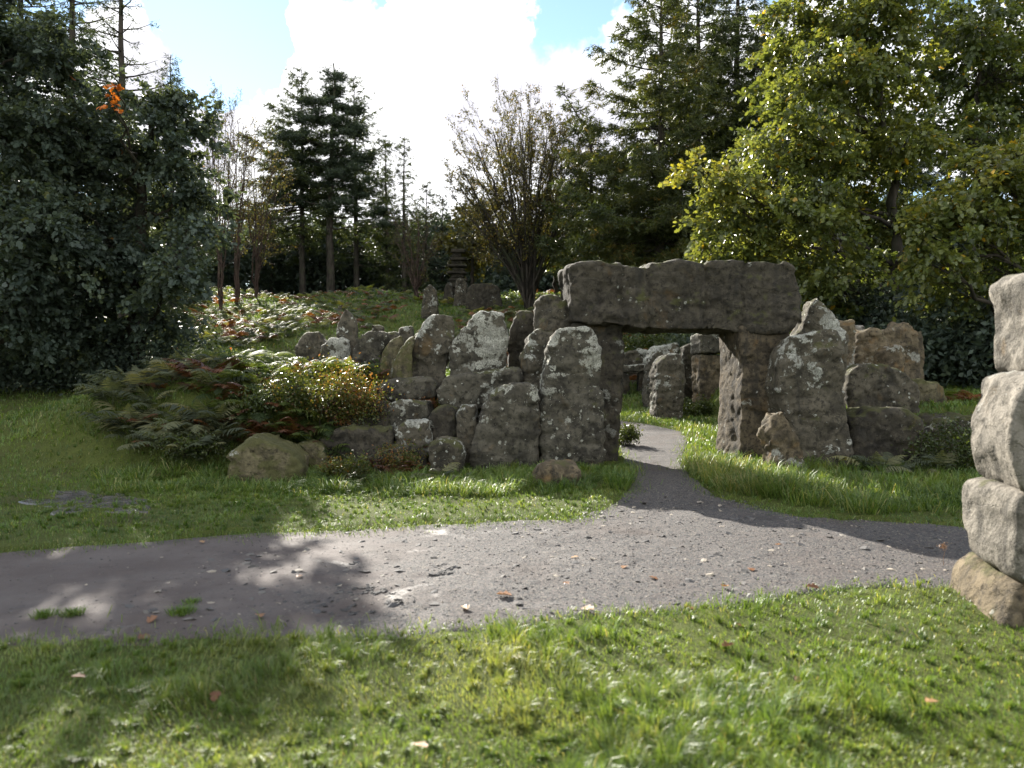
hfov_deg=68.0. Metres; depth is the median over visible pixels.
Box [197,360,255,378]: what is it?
bracken plant
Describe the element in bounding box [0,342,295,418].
meadow grass
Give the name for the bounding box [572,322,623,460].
pillar stone
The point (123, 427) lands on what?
bracken plant
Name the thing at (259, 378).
bracken plant
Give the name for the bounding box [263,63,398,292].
scots pine
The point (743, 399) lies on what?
pillar stone
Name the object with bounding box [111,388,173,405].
bracken plant
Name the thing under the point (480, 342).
standing stone
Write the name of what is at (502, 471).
verge grass
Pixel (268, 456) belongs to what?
boulder
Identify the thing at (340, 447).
bracken plant
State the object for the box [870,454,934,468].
bracken plant
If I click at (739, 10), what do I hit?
larch tree
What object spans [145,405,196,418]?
bracken plant
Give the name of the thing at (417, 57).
sky
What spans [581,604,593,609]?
fallen leaf
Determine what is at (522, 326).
standing stone
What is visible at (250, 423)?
bracken plant
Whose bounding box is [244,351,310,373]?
bracken plant
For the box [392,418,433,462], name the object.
wall stone
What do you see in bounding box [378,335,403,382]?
bank stone
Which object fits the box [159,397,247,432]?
bracken plant
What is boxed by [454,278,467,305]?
hill stone
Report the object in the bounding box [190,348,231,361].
bracken plant
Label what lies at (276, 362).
bracken plant
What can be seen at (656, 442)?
path
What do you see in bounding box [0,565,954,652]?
edge grass
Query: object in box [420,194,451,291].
spruce tree
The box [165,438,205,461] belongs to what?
bracken plant
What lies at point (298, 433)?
bracken plant
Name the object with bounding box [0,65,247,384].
broadleaf tree
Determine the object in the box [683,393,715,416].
bilberry bush
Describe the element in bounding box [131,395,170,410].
bracken plant
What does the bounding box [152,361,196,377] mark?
bracken plant
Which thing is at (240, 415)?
bracken plant
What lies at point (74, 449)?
ground
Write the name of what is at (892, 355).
bank stone
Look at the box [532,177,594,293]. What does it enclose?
tree
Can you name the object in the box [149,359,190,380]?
bracken plant
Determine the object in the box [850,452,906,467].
bracken plant
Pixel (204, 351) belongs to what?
bracken plant
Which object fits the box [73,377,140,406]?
bracken plant
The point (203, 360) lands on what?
bracken plant
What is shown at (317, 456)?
boulder
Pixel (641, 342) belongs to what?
holly bush
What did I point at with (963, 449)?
bilberry bush
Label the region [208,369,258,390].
bracken plant
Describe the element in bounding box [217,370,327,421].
bilberry bush
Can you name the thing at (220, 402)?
bracken plant
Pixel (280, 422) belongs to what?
bracken plant
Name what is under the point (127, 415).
bracken plant
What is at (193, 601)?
grass tuft
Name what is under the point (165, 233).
spruce tree
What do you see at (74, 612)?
grass tuft
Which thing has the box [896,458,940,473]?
bracken plant
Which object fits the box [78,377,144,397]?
bracken plant
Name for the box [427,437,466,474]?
wall stone
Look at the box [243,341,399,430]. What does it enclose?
bilberry bush
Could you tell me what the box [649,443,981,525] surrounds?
verge grass
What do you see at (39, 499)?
meadow grass
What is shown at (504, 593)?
fallen leaf
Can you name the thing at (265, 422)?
bracken plant
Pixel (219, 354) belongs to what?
bracken plant
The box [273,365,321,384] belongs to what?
bracken plant
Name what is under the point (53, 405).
bank grass
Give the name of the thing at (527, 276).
rowan tree
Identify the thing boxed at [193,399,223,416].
bracken plant
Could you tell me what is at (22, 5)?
spruce tree
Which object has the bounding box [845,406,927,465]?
wall stone
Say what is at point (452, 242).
tree
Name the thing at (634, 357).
bank stone
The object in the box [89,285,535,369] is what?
hill bracken
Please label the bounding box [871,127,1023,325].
oak tree
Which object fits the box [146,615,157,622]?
fallen leaf
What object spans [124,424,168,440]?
bracken plant
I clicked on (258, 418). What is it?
bracken plant
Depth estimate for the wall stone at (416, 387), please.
12.11 m
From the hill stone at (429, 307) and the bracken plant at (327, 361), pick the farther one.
the hill stone at (429, 307)
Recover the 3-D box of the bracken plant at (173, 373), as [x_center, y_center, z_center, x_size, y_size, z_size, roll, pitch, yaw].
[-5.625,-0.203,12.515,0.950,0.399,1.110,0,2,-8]
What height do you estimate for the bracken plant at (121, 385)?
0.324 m
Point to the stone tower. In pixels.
(458, 266)
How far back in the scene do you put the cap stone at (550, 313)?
12.06 m
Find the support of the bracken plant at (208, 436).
on the ground at (74, 449)
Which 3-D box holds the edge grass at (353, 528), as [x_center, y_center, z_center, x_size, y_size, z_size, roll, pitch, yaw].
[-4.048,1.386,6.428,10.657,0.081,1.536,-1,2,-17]
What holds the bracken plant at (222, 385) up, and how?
on the ground at (74, 449)
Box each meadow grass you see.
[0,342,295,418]
[0,379,331,546]
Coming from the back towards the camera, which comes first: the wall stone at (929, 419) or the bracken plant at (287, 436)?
the wall stone at (929, 419)
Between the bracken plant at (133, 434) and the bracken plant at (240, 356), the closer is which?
the bracken plant at (133, 434)
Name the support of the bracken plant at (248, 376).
on the ground at (74, 449)
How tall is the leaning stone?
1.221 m
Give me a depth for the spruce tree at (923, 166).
46.52 m
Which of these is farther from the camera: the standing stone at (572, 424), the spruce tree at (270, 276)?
the spruce tree at (270, 276)
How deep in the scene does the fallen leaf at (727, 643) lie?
4.15 m
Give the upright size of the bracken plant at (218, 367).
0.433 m
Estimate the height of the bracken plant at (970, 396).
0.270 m
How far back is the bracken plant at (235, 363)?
11.98 m
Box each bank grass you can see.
[0,364,538,465]
[845,381,979,458]
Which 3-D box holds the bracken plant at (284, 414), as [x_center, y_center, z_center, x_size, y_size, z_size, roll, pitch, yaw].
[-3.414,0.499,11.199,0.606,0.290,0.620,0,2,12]
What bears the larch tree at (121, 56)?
on the ground at (74, 449)
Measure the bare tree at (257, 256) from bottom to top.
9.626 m
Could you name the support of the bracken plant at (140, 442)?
on the ground at (74, 449)
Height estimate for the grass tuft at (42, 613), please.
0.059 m
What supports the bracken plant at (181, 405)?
on the ground at (74, 449)
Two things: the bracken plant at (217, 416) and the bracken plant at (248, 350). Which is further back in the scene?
the bracken plant at (248, 350)
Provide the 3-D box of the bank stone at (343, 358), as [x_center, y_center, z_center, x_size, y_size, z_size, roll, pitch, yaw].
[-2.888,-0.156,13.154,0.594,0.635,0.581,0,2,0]
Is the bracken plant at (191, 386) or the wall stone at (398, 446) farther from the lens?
the bracken plant at (191, 386)
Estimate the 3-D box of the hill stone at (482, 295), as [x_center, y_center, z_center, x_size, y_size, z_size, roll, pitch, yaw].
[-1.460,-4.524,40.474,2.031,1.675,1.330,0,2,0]
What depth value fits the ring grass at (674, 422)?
17.16 m
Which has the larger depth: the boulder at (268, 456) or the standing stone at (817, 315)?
the standing stone at (817, 315)
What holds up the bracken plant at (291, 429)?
on the ground at (74, 449)
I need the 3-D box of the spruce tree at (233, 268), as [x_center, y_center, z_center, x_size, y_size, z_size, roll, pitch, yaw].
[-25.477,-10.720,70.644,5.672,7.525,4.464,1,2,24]
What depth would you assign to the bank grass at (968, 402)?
12.72 m
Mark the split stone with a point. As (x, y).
(779, 439)
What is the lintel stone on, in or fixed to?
on the pillar stone at (610, 344)
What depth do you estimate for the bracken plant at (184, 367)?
11.69 m
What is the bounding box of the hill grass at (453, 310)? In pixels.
[161,288,800,416]
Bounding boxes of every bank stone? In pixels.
[296,331,326,366]
[320,338,351,360]
[334,357,360,381]
[351,331,389,378]
[371,324,384,330]
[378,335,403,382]
[387,332,398,341]
[398,325,413,342]
[623,349,648,383]
[839,319,855,365]
[842,363,921,412]
[854,327,889,363]
[855,325,864,330]
[872,343,903,368]
[914,379,949,405]
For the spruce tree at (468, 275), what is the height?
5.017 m
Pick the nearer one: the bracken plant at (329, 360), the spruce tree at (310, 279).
the bracken plant at (329, 360)
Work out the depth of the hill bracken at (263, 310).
38.71 m
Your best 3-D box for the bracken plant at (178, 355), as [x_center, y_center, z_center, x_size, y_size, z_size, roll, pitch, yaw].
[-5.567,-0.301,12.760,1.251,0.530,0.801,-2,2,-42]
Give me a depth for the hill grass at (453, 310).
38.02 m
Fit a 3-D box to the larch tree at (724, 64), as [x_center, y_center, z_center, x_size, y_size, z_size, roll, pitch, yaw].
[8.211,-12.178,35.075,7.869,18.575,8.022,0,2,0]
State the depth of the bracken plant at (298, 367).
12.18 m
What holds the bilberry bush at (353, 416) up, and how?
on the ground at (74, 449)
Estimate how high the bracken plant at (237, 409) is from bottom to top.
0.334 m
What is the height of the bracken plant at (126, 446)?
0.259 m
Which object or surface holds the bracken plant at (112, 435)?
on the ground at (74, 449)
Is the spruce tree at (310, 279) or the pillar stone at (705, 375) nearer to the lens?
the pillar stone at (705, 375)
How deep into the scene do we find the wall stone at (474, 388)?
11.76 m
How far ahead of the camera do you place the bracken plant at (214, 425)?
10.72 m
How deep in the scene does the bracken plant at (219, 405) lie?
10.99 m
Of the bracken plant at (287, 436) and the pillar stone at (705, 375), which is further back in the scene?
the pillar stone at (705, 375)
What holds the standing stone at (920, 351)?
on the ground at (74, 449)
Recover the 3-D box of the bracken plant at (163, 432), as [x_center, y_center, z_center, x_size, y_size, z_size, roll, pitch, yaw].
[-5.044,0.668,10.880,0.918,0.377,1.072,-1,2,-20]
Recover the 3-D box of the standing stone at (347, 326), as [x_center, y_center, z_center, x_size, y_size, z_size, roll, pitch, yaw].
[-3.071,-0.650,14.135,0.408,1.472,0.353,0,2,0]
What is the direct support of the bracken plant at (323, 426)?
on the ground at (74, 449)
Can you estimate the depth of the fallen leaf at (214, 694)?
3.50 m
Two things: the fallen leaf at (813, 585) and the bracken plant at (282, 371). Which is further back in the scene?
the bracken plant at (282, 371)
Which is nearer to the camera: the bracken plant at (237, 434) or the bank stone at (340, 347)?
the bracken plant at (237, 434)
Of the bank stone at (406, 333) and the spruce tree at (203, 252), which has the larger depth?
the spruce tree at (203, 252)
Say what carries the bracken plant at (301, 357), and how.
on the ground at (74, 449)
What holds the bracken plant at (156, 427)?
on the ground at (74, 449)
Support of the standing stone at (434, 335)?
on the ground at (74, 449)
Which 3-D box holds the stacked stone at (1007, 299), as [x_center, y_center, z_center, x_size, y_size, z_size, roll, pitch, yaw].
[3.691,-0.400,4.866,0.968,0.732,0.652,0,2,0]
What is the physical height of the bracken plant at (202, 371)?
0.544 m
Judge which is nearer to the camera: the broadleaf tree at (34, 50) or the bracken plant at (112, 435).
the bracken plant at (112, 435)
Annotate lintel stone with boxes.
[558,258,800,335]
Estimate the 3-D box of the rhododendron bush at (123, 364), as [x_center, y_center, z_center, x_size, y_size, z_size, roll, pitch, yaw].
[-8.402,-0.515,17.496,3.599,2.124,3.426,-2,2,-44]
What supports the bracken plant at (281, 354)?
on the ground at (74, 449)
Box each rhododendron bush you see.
[0,325,132,395]
[70,329,238,386]
[655,332,719,355]
[819,255,990,384]
[867,273,1008,389]
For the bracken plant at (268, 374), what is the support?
on the ground at (74, 449)
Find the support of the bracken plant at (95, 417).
on the ground at (74, 449)
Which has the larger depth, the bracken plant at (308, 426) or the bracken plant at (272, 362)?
the bracken plant at (272, 362)
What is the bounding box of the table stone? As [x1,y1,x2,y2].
[622,364,643,371]
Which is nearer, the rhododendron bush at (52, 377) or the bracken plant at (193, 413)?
the bracken plant at (193, 413)
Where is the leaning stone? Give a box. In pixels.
[389,336,414,379]
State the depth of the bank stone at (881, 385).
12.33 m
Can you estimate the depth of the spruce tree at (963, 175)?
45.67 m
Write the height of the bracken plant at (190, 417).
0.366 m
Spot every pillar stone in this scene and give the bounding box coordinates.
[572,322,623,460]
[691,354,719,409]
[714,326,788,460]
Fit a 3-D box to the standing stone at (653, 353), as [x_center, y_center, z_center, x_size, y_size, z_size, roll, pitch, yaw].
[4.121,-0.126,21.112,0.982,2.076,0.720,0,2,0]
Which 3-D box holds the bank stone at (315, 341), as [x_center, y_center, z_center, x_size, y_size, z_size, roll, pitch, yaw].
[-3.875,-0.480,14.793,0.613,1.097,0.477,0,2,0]
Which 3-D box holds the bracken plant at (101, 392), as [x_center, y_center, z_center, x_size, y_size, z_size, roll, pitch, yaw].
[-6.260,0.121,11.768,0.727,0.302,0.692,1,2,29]
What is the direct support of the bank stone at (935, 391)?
on the ground at (74, 449)
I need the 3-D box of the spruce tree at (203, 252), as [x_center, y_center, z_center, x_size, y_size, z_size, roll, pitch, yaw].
[-17.648,-10.249,39.657,5.029,13.779,5.278,0,2,0]
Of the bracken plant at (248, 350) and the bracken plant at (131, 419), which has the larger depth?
the bracken plant at (248, 350)
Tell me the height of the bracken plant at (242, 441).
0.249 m
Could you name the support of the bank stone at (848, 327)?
on the ground at (74, 449)
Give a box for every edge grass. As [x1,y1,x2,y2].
[0,505,617,556]
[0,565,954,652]
[531,444,656,522]
[621,419,812,514]
[733,505,964,531]
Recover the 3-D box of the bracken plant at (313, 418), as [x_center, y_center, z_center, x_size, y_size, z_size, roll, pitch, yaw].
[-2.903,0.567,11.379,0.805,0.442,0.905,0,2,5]
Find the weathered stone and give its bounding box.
[518,329,553,438]
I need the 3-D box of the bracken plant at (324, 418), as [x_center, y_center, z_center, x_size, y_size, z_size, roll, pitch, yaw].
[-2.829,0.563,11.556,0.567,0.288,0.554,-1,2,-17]
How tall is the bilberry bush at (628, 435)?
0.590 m
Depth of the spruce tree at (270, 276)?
65.14 m
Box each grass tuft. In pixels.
[25,605,60,619]
[54,604,88,617]
[162,602,199,616]
[181,597,202,604]
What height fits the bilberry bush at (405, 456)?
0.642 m
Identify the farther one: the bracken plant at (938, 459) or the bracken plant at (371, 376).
the bracken plant at (371, 376)
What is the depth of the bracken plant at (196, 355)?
12.82 m
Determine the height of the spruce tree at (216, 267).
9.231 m
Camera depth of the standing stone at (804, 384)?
10.89 m
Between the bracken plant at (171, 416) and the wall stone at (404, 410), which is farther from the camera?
the wall stone at (404, 410)
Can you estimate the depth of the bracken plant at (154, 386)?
11.73 m
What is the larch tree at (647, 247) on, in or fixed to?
on the ground at (74, 449)
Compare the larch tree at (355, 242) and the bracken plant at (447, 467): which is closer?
the bracken plant at (447, 467)
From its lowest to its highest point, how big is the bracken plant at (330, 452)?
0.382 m
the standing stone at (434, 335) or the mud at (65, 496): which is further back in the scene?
the standing stone at (434, 335)
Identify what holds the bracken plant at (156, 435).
on the ground at (74, 449)
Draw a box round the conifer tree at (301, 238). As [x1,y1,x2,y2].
[208,64,346,295]
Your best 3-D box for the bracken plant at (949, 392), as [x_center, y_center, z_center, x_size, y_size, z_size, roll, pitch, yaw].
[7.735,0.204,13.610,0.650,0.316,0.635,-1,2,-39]
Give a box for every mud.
[18,490,150,515]
[282,562,525,615]
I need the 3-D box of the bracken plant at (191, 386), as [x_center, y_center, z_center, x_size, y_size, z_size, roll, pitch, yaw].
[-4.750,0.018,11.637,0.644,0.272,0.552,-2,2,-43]
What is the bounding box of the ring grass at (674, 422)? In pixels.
[617,381,970,455]
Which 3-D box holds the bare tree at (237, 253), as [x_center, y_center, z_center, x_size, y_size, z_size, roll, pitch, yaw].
[-14.457,-9.456,39.514,5.465,10.851,4.996,0,2,0]
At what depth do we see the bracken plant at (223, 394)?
11.25 m
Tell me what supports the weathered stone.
on the ground at (74, 449)
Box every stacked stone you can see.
[949,553,1023,626]
[963,477,1023,582]
[969,370,1023,493]
[991,275,1023,370]
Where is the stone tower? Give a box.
[446,249,467,295]
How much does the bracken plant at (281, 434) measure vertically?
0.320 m
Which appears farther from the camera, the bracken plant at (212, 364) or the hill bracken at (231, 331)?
the hill bracken at (231, 331)
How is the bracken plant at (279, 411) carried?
on the ground at (74, 449)
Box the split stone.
[757,411,806,468]
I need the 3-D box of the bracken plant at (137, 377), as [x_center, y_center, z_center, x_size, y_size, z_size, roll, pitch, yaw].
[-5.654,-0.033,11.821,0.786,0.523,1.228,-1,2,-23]
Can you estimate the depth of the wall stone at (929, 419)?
11.68 m
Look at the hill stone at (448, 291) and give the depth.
42.87 m
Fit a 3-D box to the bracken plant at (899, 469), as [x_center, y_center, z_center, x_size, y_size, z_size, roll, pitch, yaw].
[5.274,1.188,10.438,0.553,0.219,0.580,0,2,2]
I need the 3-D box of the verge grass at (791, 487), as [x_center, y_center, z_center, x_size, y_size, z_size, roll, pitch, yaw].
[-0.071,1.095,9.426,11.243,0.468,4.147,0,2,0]
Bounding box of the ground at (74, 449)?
[0,291,1023,767]
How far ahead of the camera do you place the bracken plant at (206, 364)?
12.24 m
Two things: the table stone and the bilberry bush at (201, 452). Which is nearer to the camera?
the bilberry bush at (201, 452)
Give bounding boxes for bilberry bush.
[138,420,238,465]
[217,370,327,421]
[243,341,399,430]
[317,383,388,427]
[317,450,378,480]
[371,435,429,473]
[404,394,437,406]
[619,420,643,445]
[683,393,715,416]
[891,414,975,473]
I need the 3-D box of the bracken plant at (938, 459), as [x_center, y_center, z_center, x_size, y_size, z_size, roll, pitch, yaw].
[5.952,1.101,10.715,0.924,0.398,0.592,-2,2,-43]
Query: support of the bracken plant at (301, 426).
on the ground at (74, 449)
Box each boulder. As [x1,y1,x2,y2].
[224,433,310,482]
[300,440,329,468]
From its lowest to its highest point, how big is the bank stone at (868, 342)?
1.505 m
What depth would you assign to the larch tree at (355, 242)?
61.15 m
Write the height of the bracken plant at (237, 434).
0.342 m
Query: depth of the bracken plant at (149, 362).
12.46 m
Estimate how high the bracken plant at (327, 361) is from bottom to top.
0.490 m
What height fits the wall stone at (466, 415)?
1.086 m
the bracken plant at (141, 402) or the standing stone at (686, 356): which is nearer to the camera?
the bracken plant at (141, 402)
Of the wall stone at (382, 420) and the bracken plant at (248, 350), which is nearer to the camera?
the wall stone at (382, 420)
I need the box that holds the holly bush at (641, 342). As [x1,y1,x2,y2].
[623,332,689,352]
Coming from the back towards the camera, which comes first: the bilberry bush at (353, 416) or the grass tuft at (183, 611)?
the bilberry bush at (353, 416)
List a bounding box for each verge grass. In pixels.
[0,409,662,536]
[79,448,965,514]
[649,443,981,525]
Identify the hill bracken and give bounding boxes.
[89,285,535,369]
[107,289,805,380]
[148,284,847,357]
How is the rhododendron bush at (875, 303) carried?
on the ground at (74, 449)
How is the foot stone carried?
on the ground at (74, 449)
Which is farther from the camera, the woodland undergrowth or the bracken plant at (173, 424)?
the woodland undergrowth
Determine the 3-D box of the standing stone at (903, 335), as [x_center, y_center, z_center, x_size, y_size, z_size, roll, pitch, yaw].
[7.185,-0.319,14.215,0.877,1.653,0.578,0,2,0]
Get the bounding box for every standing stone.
[336,309,357,347]
[411,314,455,384]
[449,310,508,375]
[470,382,540,469]
[507,310,535,367]
[537,326,607,467]
[641,342,679,408]
[649,354,684,418]
[680,342,694,403]
[764,330,854,467]
[793,297,847,407]
[880,322,921,379]
[916,331,924,379]
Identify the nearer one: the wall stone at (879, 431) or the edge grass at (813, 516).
the edge grass at (813, 516)
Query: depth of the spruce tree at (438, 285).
61.32 m
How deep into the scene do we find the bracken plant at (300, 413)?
11.34 m
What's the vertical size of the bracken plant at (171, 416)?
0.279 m
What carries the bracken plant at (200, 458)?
on the ground at (74, 449)
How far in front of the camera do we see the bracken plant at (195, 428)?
10.54 m
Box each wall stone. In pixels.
[318,424,393,469]
[333,401,390,428]
[368,376,439,401]
[373,443,428,473]
[386,399,432,428]
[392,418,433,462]
[427,405,458,440]
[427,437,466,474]
[436,366,522,409]
[455,404,477,465]
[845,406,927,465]
[918,412,972,462]
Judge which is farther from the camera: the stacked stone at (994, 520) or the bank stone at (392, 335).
the bank stone at (392, 335)
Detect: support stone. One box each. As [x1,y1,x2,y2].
[622,372,629,394]
[636,372,643,394]
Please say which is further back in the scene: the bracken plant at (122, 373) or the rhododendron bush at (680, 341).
the rhododendron bush at (680, 341)
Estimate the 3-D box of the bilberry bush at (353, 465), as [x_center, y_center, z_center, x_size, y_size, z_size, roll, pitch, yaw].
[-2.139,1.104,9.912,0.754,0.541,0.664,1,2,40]
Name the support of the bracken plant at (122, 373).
on the ground at (74, 449)
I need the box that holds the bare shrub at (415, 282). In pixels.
[386,195,442,297]
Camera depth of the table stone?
22.51 m
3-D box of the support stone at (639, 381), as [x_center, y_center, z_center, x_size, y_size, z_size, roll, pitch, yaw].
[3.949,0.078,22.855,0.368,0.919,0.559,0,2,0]
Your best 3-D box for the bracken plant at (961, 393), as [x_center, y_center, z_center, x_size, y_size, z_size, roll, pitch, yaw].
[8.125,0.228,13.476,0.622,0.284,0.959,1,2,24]
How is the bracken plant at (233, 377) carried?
on the ground at (74, 449)
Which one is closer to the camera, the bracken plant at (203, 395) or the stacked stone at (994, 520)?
the stacked stone at (994, 520)
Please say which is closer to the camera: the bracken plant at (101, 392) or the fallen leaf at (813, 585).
the fallen leaf at (813, 585)
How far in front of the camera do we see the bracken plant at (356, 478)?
9.88 m
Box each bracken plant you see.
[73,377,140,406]
[73,379,133,390]
[73,408,146,431]
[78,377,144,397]
[79,369,127,384]
[87,383,137,399]
[92,419,159,438]
[93,401,141,420]
[95,368,163,386]
[96,365,151,383]
[96,403,158,433]
[96,417,149,434]
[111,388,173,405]
[115,410,158,422]
[117,436,168,450]
[121,365,174,393]
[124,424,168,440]
[125,417,187,440]
[129,430,188,448]
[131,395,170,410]
[132,425,217,447]
[135,377,176,389]
[137,358,187,374]
[139,413,217,435]
[142,354,219,367]
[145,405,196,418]
[147,361,194,378]
[147,412,194,425]
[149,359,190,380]
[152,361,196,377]
[153,353,220,368]
[157,408,209,430]
[158,437,233,460]
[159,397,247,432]
[161,358,243,378]
[163,403,211,422]
[163,423,244,442]
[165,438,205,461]
[166,359,197,375]
[168,412,222,433]
[171,355,229,366]
[175,376,251,393]
[175,377,221,391]
[177,423,250,444]
[178,411,232,429]
[180,362,217,377]
[180,431,238,445]
[181,360,233,379]
[183,362,262,392]
[185,356,238,376]
[186,349,226,363]
[187,381,233,402]
[188,404,244,425]
[188,408,250,430]
[188,414,256,432]
[189,432,225,449]
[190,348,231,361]
[192,352,246,368]
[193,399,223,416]
[194,349,225,356]
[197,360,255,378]
[199,372,253,394]
[206,380,262,392]
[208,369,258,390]
[209,389,248,397]
[210,353,288,373]
[210,377,284,394]
[212,389,273,408]
[214,358,249,375]
[214,391,248,399]
[215,396,272,408]
[218,430,271,443]
[220,373,261,388]
[222,399,275,423]
[225,370,276,393]
[225,411,261,418]
[226,400,260,414]
[227,420,288,435]
[232,351,294,374]
[235,418,282,432]
[236,381,265,392]
[240,349,255,355]
[240,350,272,360]
[241,357,285,370]
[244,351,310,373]
[247,415,298,426]
[247,419,324,438]
[250,354,298,372]
[253,372,300,380]
[254,369,284,382]
[255,356,308,375]
[256,364,312,384]
[258,402,284,408]
[261,396,291,416]
[262,363,308,385]
[262,411,302,422]
[268,428,300,440]
[269,386,324,417]
[271,433,318,447]
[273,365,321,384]
[274,421,310,439]
[281,418,328,442]
[281,424,312,435]
[286,361,314,373]
[287,421,342,434]
[287,432,326,453]
[288,408,342,437]
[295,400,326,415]
[299,421,338,441]
[300,356,341,382]
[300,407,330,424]
[306,356,367,375]
[308,413,341,423]
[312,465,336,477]
[316,356,381,376]
[317,358,377,377]
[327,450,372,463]
[328,443,351,451]
[342,469,374,481]
[344,368,389,390]
[354,369,389,383]
[373,464,420,475]
[376,459,430,471]
[407,462,460,478]
[426,474,457,482]
[830,455,914,474]
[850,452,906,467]
[869,463,914,474]
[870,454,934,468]
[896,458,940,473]
[911,450,958,469]
[946,388,963,396]
[947,394,977,400]
[952,394,976,400]
[954,390,977,399]
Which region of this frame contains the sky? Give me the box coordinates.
[0,0,1023,284]
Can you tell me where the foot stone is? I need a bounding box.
[530,460,580,484]
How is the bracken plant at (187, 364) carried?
on the ground at (74, 449)
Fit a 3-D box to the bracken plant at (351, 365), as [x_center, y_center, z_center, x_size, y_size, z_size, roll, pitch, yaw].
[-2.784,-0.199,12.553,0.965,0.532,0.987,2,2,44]
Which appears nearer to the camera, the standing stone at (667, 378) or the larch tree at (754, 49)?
the standing stone at (667, 378)
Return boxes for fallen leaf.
[71,673,84,676]
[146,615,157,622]
[209,691,220,701]
[413,741,427,746]
[496,591,510,594]
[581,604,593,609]
[722,640,732,645]
[807,583,818,588]
[924,697,936,701]
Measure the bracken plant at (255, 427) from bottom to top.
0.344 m
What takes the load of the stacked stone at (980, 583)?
on the ground at (74, 449)
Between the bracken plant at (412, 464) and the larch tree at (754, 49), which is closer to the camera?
the bracken plant at (412, 464)
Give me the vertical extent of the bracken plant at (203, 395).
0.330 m
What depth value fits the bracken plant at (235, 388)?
11.27 m
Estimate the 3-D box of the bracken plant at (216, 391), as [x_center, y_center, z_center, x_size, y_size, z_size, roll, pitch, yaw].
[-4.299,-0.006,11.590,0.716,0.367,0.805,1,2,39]
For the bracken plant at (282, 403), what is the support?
on the ground at (74, 449)
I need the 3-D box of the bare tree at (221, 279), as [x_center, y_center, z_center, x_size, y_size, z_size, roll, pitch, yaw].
[-14.264,-9.564,37.817,4.866,11.946,5.962,-1,2,-30]
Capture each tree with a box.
[0,0,116,340]
[0,0,126,378]
[0,0,181,314]
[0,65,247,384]
[51,0,185,317]
[130,170,208,287]
[146,52,216,308]
[162,191,216,281]
[192,76,273,309]
[205,213,234,289]
[206,97,284,304]
[220,118,302,297]
[224,230,252,287]
[250,229,296,294]
[273,216,312,295]
[295,227,345,294]
[325,74,432,289]
[348,234,393,291]
[359,135,402,291]
[377,133,430,293]
[395,181,451,293]
[420,75,607,308]
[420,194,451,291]
[432,192,502,285]
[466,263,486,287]
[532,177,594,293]
[533,83,650,296]
[545,0,749,267]
[587,150,654,261]
[624,115,736,337]
[630,0,772,262]
[658,0,977,330]
[684,0,806,256]
[713,14,824,272]
[771,0,853,256]
[871,109,953,285]
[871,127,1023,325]
[888,0,1023,297]
[927,112,1003,290]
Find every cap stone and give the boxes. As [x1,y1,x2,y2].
[533,294,571,333]
[691,334,719,354]
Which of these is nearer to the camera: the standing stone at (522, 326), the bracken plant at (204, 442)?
the bracken plant at (204, 442)
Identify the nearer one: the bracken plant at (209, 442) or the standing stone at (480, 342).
the bracken plant at (209, 442)
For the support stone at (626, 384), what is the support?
on the ground at (74, 449)
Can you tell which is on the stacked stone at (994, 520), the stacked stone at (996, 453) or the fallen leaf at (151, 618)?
the stacked stone at (996, 453)
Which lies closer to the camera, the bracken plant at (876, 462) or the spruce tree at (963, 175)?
the bracken plant at (876, 462)
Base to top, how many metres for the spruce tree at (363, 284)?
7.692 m
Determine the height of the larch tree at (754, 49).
14.108 m
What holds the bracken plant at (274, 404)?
on the ground at (74, 449)
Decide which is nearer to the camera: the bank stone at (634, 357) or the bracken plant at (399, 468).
the bracken plant at (399, 468)
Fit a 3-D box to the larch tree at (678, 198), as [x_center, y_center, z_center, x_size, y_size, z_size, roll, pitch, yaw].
[6.819,-6.282,31.781,6.062,9.955,6.356,0,2,0]
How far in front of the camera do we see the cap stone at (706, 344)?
20.12 m
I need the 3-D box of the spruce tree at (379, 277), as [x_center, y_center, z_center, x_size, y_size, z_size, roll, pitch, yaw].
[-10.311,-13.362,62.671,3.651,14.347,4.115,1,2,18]
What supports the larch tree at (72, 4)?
on the ground at (74, 449)
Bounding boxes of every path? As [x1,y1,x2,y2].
[0,509,971,645]
[570,421,772,518]
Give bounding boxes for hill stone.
[421,284,438,319]
[443,282,453,303]
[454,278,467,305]
[465,282,502,310]
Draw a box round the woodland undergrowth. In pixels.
[12,195,1020,300]
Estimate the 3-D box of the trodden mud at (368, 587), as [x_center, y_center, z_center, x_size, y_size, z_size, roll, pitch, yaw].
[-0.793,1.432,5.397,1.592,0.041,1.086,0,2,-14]
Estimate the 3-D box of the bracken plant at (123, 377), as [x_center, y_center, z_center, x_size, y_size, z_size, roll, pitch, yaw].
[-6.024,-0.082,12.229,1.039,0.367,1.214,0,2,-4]
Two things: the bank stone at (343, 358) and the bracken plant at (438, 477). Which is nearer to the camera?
the bracken plant at (438, 477)
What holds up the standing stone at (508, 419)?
on the ground at (74, 449)
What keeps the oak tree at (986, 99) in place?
on the ground at (74, 449)
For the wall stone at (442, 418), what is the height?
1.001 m

